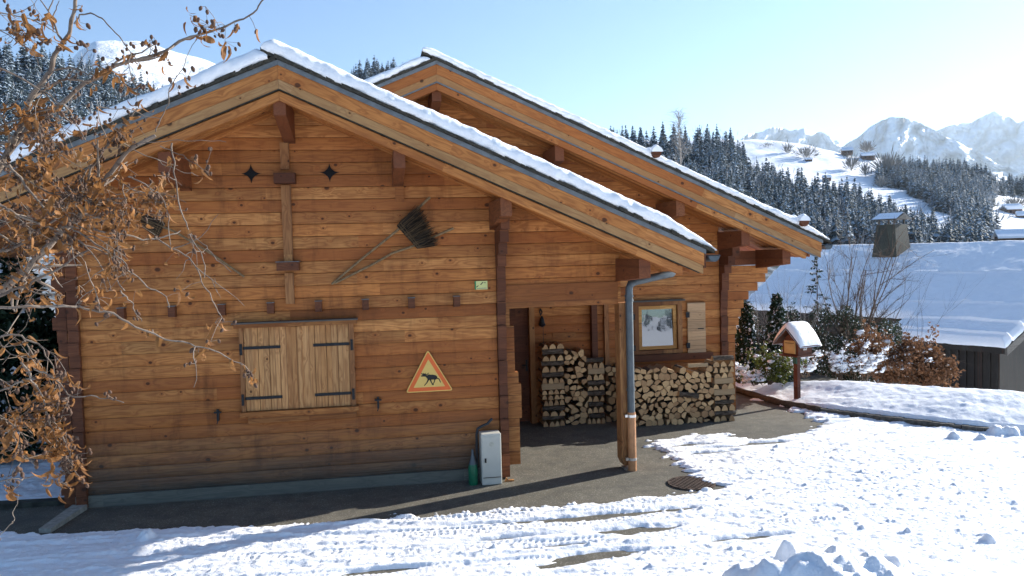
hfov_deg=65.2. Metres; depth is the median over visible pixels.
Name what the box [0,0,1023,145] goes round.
sky
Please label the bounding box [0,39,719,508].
wooden chalet
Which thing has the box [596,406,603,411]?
firewood log
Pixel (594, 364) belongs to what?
firewood log
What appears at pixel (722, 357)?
firewood log
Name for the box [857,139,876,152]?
bare tree
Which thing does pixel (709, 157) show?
conifer forest
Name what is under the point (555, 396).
firewood log
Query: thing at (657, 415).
firewood log
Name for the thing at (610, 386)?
firewood log
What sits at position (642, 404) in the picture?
firewood log
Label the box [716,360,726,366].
firewood log
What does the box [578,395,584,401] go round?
firewood log
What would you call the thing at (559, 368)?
firewood log
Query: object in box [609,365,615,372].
firewood log
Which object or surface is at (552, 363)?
firewood log
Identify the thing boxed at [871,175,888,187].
bare tree
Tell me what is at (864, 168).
bare tree
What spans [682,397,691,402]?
firewood log
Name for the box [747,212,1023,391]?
barn
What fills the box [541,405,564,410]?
firewood log
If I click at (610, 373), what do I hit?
firewood log
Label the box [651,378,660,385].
firewood log
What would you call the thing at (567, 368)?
firewood log
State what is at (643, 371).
firewood log
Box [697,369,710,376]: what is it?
firewood log
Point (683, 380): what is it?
firewood log
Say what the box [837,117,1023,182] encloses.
snowy mountain
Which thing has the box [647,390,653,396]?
firewood log
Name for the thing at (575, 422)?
firewood log
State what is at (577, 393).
firewood log
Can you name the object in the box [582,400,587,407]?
firewood log
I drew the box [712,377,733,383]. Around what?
firewood log
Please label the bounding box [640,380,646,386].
firewood log
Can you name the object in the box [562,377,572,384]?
firewood log
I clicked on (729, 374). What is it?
firewood log
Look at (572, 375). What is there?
firewood log
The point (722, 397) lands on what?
firewood log
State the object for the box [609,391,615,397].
firewood log
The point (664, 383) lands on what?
firewood log
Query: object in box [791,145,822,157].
bare tree
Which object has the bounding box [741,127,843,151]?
snowy mountain
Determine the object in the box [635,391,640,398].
firewood log
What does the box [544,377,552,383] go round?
firewood log
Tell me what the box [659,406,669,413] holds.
firewood log
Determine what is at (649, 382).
firewood log
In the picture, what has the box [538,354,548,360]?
firewood log
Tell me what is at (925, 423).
kerb
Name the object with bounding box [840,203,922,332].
bare tree
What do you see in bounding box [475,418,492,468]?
hose
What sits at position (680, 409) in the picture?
firewood log
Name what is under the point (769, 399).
edging log
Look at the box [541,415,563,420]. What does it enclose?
firewood log
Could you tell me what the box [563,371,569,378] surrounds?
firewood log
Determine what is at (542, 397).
firewood log
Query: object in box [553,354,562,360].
firewood log
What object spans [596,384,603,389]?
firewood log
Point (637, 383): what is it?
firewood log
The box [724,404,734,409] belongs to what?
firewood log
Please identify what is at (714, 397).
firewood log
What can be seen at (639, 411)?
firewood log
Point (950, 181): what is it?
conifer forest
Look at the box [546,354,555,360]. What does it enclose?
firewood log
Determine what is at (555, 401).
firewood log
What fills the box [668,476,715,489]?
drain cover
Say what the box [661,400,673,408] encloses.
firewood log
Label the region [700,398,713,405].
firewood log
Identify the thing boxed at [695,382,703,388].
firewood log
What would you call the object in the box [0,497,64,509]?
wall
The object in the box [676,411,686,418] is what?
firewood log
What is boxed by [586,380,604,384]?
firewood log
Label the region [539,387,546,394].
firewood log
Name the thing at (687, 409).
firewood log
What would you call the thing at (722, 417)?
firewood log
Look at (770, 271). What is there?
forest hill
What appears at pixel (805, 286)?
bare sapling
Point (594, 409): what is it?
firewood log
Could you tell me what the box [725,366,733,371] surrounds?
firewood log
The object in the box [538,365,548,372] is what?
firewood log
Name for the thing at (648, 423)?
firewood log
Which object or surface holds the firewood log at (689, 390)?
on the firewood log at (687, 400)
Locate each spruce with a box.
[0,257,62,459]
[803,257,836,335]
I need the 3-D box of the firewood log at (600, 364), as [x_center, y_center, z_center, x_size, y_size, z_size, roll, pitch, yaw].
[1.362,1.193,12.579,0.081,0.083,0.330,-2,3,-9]
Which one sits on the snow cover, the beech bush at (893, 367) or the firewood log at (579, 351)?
the beech bush at (893, 367)
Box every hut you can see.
[821,175,831,180]
[840,147,853,155]
[859,152,875,159]
[991,229,1023,240]
[998,203,1023,213]
[1015,211,1023,217]
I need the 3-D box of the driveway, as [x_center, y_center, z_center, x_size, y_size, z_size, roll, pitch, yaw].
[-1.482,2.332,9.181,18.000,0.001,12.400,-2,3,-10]
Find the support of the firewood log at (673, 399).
on the firewood log
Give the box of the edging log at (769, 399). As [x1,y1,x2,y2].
[736,386,821,411]
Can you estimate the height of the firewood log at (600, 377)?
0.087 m
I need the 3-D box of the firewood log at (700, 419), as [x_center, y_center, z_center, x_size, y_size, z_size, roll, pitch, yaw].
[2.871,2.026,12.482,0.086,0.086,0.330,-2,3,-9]
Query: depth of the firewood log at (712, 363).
12.38 m
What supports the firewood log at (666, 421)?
on the driveway
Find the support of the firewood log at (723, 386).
on the firewood log at (724, 391)
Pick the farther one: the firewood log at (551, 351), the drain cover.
the firewood log at (551, 351)
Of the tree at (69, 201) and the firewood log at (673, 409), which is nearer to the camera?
the tree at (69, 201)
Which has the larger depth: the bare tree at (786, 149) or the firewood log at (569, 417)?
the bare tree at (786, 149)
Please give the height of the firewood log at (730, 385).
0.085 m
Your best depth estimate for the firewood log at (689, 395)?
12.23 m
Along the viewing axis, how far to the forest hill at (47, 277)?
114.69 m
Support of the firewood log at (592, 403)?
on the firewood log at (594, 409)
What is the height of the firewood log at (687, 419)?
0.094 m
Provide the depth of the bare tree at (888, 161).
716.20 m
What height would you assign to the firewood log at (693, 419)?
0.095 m
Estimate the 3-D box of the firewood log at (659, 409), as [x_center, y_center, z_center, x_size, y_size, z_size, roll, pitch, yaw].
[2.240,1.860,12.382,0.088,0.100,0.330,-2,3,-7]
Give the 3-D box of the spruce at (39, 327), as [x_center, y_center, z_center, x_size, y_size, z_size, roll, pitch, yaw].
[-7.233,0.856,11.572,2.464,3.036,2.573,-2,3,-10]
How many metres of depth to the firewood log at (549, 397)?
12.29 m
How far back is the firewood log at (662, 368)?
12.20 m
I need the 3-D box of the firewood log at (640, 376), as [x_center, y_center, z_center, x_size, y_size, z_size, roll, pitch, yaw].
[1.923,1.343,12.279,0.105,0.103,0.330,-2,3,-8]
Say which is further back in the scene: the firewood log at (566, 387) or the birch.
the birch
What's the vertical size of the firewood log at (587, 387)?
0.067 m
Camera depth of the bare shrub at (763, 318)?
16.32 m
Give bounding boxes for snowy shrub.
[735,362,759,383]
[735,368,774,385]
[775,350,825,377]
[825,338,857,380]
[852,334,894,380]
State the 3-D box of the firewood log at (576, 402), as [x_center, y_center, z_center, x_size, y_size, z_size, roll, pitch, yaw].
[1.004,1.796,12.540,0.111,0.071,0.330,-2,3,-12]
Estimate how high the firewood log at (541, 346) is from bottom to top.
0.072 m
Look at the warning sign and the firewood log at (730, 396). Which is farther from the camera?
the firewood log at (730, 396)
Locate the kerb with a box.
[820,408,1002,430]
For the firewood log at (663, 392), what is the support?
on the firewood log at (659, 398)
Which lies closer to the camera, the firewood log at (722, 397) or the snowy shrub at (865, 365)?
the firewood log at (722, 397)
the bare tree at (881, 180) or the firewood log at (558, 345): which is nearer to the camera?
the firewood log at (558, 345)
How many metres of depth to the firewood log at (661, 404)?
12.21 m
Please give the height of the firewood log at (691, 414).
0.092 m
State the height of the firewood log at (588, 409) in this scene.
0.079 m
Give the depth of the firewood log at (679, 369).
12.30 m
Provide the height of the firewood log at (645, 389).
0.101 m
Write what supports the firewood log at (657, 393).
on the firewood log at (659, 398)
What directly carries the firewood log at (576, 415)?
on the firewood log at (575, 422)
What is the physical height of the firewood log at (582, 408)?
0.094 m
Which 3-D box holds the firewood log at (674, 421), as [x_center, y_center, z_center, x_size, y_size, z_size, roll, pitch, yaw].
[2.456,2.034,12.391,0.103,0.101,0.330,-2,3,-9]
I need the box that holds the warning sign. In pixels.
[407,351,451,392]
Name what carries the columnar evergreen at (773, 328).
on the driveway
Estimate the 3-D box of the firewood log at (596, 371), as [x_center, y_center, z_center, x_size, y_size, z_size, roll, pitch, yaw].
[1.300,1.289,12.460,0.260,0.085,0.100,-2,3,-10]
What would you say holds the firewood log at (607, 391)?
on the firewood log at (609, 399)
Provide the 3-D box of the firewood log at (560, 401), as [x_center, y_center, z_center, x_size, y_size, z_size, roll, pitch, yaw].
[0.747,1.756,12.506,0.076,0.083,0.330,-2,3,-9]
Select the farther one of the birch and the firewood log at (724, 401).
the birch
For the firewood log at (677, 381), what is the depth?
12.24 m
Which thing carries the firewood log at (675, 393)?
on the firewood log at (673, 399)
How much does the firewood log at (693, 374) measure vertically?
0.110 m
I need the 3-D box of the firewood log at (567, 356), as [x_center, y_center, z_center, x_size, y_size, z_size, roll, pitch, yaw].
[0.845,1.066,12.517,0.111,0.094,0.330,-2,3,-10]
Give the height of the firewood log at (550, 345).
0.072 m
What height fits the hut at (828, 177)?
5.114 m
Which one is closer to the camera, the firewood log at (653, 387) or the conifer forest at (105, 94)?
the firewood log at (653, 387)
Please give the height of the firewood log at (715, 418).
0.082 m
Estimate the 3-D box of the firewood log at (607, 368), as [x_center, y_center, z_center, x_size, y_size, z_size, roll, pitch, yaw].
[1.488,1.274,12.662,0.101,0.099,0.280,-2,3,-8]
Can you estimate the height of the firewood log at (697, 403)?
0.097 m
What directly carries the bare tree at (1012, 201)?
on the snowy hill at (828, 162)
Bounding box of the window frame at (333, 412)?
[231,318,358,423]
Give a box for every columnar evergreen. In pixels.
[735,300,759,382]
[761,292,793,382]
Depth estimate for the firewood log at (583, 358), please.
12.38 m
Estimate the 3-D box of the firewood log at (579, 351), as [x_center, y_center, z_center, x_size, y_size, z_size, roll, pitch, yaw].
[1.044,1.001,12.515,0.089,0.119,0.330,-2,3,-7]
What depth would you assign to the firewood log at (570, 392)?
12.37 m
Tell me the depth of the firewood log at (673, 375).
12.20 m
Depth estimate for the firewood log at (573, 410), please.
12.39 m
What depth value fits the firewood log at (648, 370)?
12.18 m
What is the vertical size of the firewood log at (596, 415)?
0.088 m
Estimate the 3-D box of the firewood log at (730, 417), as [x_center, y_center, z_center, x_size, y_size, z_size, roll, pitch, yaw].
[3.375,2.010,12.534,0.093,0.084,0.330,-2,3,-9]
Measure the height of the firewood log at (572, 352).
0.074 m
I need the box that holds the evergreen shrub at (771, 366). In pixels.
[745,341,807,385]
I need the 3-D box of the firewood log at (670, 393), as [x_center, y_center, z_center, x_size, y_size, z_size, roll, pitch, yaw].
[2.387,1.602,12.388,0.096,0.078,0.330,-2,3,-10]
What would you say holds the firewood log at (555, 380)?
on the firewood log at (552, 386)
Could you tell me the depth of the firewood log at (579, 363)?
12.38 m
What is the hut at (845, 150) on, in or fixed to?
on the snowy hill at (828, 162)
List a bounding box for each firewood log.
[538,343,547,349]
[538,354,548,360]
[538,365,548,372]
[538,375,546,383]
[538,392,546,399]
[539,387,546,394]
[539,408,548,415]
[539,418,547,426]
[540,360,563,365]
[540,399,547,405]
[541,348,563,354]
[541,371,563,377]
[541,383,563,389]
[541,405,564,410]
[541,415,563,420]
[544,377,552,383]
[545,342,555,348]
[545,390,553,394]
[545,394,552,399]
[545,420,554,426]
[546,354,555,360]
[546,366,555,371]
[546,399,552,405]
[547,410,557,415]
[550,377,558,382]
[550,394,558,398]
[551,419,559,425]
[552,399,558,404]
[553,342,563,348]
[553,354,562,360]
[554,365,563,371]
[555,410,564,415]
[556,419,564,425]
[557,399,564,404]
[561,354,571,359]
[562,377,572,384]
[562,394,571,402]
[563,365,572,371]
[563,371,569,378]
[563,383,568,391]
[564,402,573,408]
[564,412,573,421]
[566,349,576,355]
[566,383,575,389]
[567,372,575,378]
[567,389,574,396]
[567,406,578,413]
[569,353,578,359]
[570,364,580,372]
[570,400,581,405]
[570,412,579,418]
[570,419,579,424]
[571,371,582,377]
[573,383,582,389]
[574,347,583,356]
[574,360,583,366]
[574,390,579,396]
[576,389,587,397]
[576,405,586,411]
[577,377,586,383]
[577,409,586,417]
[577,417,585,423]
[578,356,585,361]
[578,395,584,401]
[582,372,591,380]
[582,383,592,390]
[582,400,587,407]
[583,361,591,368]
[583,405,592,412]
[584,357,603,362]
[584,396,591,401]
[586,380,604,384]
[586,390,604,395]
[587,368,603,373]
[588,362,597,367]
[588,401,602,406]
[588,412,604,417]
[589,374,598,379]
[590,396,598,401]
[590,406,597,412]
[596,362,603,367]
[596,374,603,379]
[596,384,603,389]
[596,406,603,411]
[602,403,611,411]
[603,415,610,421]
[604,365,610,372]
[604,371,612,375]
[604,383,613,390]
[604,388,611,395]
[604,395,615,404]
[604,410,616,416]
[608,376,615,382]
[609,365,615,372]
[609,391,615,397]
[634,372,643,379]
[634,380,640,386]
[635,366,645,373]
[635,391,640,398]
[635,407,643,415]
[636,401,645,409]
[636,413,648,420]
[636,418,645,425]
[637,391,647,399]
[639,417,651,425]
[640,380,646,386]
[640,386,648,392]
[641,374,650,379]
[642,366,652,373]
[642,378,652,385]
[643,401,653,410]
[646,365,659,372]
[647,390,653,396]
[647,413,654,420]
[648,384,656,391]
[649,372,657,379]
[649,388,660,396]
[649,410,661,419]
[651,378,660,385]
[653,395,663,401]
[653,406,662,412]
[654,364,667,373]
[654,418,663,424]
[655,400,666,407]
[656,371,664,380]
[657,384,662,389]
[659,380,668,387]
[659,388,666,395]
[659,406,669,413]
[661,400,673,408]
[662,395,670,400]
[662,411,674,418]
[662,416,669,424]
[664,373,670,380]
[664,416,677,424]
[666,390,672,395]
[667,372,676,379]
[667,395,676,402]
[668,407,676,412]
[670,388,677,396]
[670,412,680,418]
[671,384,682,390]
[672,364,685,373]
[672,379,680,384]
[674,405,683,412]
[676,396,684,403]
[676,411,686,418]
[677,372,691,379]
[677,378,686,382]
[678,391,698,398]
[678,401,686,408]
[680,382,691,389]
[680,416,690,422]
[682,388,694,392]
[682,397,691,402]
[684,405,690,412]
[686,368,698,377]
[686,381,697,389]
[686,411,694,416]
[686,414,696,422]
[687,363,707,367]
[690,400,700,406]
[690,407,697,411]
[691,388,701,392]
[694,370,704,377]
[694,411,700,417]
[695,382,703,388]
[695,392,703,399]
[695,416,702,422]
[696,407,707,417]
[697,365,712,371]
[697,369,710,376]
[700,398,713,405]
[701,393,710,397]
[703,405,710,410]
[704,359,719,366]
[704,377,710,381]
[704,387,713,394]
[705,382,718,388]
[705,410,713,416]
[706,415,719,421]
[708,371,720,378]
[708,404,720,410]
[710,395,719,399]
[711,355,733,360]
[711,367,717,372]
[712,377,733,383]
[712,388,734,394]
[713,399,733,404]
[714,410,735,415]
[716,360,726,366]
[716,367,723,372]
[717,372,726,377]
[717,384,727,388]
[717,395,725,399]
[717,404,727,410]
[718,415,726,420]
[721,360,733,365]
[724,372,732,376]
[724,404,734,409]
[724,415,734,420]
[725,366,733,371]
[725,383,733,388]
[725,394,734,399]
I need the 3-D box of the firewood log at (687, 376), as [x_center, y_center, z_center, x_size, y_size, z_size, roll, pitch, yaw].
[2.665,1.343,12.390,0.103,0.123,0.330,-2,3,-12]
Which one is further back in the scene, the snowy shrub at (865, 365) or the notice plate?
the snowy shrub at (865, 365)
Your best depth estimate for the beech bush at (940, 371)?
15.37 m
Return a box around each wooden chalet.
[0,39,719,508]
[24,47,832,423]
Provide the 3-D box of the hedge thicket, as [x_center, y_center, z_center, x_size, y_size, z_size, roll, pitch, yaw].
[6.649,1.070,17.661,7.939,4.479,4.943,-2,3,-10]
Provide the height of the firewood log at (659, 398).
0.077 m
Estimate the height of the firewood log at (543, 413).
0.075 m
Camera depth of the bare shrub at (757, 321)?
16.37 m
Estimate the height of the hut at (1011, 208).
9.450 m
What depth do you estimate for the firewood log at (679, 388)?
12.24 m
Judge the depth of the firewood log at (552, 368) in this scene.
12.28 m
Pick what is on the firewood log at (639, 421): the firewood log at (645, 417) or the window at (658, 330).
the firewood log at (645, 417)
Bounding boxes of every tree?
[0,0,263,539]
[782,139,794,153]
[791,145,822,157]
[810,188,949,343]
[839,152,865,170]
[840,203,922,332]
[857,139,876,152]
[858,160,872,176]
[869,147,912,175]
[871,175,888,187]
[1000,192,1023,206]
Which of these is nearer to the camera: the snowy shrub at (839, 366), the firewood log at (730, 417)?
the firewood log at (730, 417)
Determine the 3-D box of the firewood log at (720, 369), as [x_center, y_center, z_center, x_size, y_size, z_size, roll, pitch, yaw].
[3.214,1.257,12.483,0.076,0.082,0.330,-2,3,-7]
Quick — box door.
[509,308,529,421]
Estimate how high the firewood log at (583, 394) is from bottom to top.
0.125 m
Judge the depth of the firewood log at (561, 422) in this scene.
12.37 m
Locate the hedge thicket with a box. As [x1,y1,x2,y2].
[734,262,985,384]
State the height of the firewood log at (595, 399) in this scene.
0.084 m
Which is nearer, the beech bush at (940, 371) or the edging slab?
the edging slab
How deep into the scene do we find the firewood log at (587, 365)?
12.38 m
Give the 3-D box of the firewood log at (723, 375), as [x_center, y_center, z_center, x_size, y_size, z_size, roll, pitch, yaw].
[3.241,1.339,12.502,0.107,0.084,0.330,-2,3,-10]
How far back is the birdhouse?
13.36 m
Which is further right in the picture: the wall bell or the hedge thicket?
the hedge thicket
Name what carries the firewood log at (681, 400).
on the firewood log at (683, 405)
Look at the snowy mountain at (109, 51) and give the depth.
2208.01 m
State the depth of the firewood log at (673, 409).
12.22 m
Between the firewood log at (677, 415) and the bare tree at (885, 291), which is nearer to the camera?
the firewood log at (677, 415)
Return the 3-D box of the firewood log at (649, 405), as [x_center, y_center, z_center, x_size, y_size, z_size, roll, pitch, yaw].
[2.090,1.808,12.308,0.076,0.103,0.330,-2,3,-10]
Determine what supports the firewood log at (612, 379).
on the firewood log at (610, 386)
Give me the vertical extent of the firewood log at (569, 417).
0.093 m
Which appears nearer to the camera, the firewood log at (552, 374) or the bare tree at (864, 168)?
the firewood log at (552, 374)
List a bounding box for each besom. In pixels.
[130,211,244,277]
[331,197,453,284]
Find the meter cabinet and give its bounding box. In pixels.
[479,430,501,484]
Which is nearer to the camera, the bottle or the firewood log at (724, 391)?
the bottle
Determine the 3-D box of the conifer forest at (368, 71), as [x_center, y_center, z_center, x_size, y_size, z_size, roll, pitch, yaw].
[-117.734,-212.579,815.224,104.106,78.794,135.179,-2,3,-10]
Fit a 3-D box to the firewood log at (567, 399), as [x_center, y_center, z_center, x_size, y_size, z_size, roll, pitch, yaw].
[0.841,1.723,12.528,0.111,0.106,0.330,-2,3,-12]
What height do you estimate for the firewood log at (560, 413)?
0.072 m
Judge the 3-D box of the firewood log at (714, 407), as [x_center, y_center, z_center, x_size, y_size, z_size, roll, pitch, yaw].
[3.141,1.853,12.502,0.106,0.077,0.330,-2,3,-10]
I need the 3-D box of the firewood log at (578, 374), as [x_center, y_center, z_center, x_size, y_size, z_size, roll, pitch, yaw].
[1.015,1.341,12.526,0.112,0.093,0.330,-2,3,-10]
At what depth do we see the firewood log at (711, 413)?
12.32 m
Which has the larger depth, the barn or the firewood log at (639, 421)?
the barn
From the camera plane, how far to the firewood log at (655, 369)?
12.16 m
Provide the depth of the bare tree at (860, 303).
17.33 m
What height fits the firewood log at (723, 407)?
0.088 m
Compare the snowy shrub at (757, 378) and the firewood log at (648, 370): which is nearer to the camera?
the firewood log at (648, 370)
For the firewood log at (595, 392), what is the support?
on the firewood log at (595, 399)
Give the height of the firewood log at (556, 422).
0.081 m
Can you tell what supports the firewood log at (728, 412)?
on the firewood log at (715, 418)
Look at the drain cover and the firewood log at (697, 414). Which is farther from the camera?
the firewood log at (697, 414)
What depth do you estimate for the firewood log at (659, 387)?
12.21 m
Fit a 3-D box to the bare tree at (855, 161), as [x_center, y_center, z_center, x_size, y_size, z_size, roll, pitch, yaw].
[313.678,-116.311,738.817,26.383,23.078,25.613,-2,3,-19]
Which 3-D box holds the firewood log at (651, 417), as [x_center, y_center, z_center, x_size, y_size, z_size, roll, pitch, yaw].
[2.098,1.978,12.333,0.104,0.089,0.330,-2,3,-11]
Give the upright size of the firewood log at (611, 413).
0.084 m
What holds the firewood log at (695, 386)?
on the firewood log at (689, 390)
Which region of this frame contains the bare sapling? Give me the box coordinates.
[760,188,888,328]
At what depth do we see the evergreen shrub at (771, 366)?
14.14 m
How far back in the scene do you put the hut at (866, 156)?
801.15 m
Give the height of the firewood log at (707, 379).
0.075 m
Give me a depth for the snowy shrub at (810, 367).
14.71 m
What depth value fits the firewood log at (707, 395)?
12.30 m
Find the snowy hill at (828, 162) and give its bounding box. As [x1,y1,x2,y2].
[645,139,1023,228]
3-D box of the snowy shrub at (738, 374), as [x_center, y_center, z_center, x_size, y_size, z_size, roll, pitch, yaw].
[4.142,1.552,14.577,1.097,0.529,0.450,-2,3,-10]
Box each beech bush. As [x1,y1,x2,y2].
[846,319,938,385]
[890,343,965,387]
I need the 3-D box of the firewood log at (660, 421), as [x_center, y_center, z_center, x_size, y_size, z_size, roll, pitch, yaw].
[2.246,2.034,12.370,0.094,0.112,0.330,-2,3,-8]
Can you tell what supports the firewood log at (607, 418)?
on the driveway
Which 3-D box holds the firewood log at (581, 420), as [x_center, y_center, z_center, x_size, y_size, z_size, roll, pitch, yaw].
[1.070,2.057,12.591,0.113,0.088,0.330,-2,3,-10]
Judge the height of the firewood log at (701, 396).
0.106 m
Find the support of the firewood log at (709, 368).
on the firewood log at (707, 374)
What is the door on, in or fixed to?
in the wooden chalet at (686, 319)
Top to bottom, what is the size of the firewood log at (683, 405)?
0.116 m
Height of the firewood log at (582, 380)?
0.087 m
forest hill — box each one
[0,61,105,316]
[691,149,964,296]
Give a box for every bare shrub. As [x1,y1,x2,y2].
[735,291,767,357]
[739,285,786,353]
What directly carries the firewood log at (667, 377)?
on the firewood log
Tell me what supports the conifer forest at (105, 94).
on the forest hill at (47, 277)
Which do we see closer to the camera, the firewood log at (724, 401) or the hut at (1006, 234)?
the firewood log at (724, 401)
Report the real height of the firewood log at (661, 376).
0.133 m
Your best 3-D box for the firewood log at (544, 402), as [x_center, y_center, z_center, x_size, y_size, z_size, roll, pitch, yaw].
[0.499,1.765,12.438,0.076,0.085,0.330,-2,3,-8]
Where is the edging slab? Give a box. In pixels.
[39,505,86,532]
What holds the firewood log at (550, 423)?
on the driveway
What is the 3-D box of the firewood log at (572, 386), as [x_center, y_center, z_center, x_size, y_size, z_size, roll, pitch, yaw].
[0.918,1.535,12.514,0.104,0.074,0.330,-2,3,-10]
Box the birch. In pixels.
[665,108,694,164]
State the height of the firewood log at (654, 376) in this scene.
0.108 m
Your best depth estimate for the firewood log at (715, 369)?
12.32 m
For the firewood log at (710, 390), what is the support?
on the firewood log at (707, 395)
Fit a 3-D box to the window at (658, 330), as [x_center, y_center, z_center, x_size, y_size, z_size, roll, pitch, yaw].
[2.562,0.673,12.945,1.400,0.985,0.220,-2,3,-10]
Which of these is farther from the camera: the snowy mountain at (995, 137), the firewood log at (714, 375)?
the snowy mountain at (995, 137)
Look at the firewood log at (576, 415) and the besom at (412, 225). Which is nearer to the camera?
the besom at (412, 225)
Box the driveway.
[0,373,841,575]
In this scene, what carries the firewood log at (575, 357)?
on the firewood log
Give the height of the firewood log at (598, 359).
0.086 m
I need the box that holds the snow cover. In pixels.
[0,380,1023,575]
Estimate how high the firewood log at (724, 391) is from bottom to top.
0.088 m
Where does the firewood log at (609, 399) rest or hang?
on the firewood log at (605, 406)
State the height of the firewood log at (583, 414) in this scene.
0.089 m
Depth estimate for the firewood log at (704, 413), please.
12.31 m
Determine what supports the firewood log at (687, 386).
on the firewood log at (689, 390)
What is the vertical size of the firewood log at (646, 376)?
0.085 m
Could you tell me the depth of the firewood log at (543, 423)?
12.34 m
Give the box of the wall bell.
[539,309,545,343]
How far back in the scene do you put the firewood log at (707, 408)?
12.34 m
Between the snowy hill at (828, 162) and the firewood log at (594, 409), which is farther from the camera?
the snowy hill at (828, 162)
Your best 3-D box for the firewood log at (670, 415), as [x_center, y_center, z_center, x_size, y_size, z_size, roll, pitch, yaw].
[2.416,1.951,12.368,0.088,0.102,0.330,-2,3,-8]
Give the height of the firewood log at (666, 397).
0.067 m
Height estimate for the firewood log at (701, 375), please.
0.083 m
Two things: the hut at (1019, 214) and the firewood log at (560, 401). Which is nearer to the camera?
the firewood log at (560, 401)
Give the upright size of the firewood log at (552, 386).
0.091 m
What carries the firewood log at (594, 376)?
on the firewood log at (594, 382)
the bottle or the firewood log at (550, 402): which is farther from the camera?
the firewood log at (550, 402)
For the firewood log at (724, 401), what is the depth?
12.39 m
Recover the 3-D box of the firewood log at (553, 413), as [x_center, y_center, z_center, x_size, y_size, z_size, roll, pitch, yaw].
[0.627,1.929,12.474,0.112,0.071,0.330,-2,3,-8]
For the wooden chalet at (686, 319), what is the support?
on the driveway
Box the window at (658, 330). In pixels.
[633,299,712,361]
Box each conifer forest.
[0,39,171,150]
[350,55,402,79]
[610,121,989,244]
[874,154,1023,214]
[939,197,1014,240]
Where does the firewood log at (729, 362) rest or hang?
on the firewood log at (730, 369)
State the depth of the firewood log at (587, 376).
12.42 m
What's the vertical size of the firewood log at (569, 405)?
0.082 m
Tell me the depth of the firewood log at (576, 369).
12.35 m
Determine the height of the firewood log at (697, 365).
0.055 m
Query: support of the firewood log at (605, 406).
on the firewood log at (611, 413)
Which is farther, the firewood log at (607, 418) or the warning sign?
the firewood log at (607, 418)
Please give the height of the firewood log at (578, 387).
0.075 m
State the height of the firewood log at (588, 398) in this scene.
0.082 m
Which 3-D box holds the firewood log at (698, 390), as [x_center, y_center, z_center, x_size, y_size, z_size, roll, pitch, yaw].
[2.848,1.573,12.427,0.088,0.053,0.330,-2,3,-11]
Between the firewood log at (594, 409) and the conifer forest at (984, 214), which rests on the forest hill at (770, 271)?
the conifer forest at (984, 214)
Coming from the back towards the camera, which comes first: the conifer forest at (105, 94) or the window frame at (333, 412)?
the conifer forest at (105, 94)
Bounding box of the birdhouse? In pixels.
[772,321,821,398]
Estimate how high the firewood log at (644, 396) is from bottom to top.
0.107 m
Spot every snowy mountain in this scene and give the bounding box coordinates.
[64,41,214,89]
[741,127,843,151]
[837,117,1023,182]
[937,111,1023,171]
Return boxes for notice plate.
[475,281,487,289]
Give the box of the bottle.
[468,449,477,485]
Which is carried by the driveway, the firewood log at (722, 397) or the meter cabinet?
the meter cabinet
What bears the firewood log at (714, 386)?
on the firewood log at (724, 391)
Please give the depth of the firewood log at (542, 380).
12.32 m
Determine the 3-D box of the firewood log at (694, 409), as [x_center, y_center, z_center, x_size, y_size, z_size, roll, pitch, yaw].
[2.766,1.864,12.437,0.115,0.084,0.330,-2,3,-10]
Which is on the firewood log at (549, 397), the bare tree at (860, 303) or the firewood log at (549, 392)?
the firewood log at (549, 392)
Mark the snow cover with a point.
(843, 495)
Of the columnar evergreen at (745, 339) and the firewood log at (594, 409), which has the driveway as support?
the columnar evergreen at (745, 339)

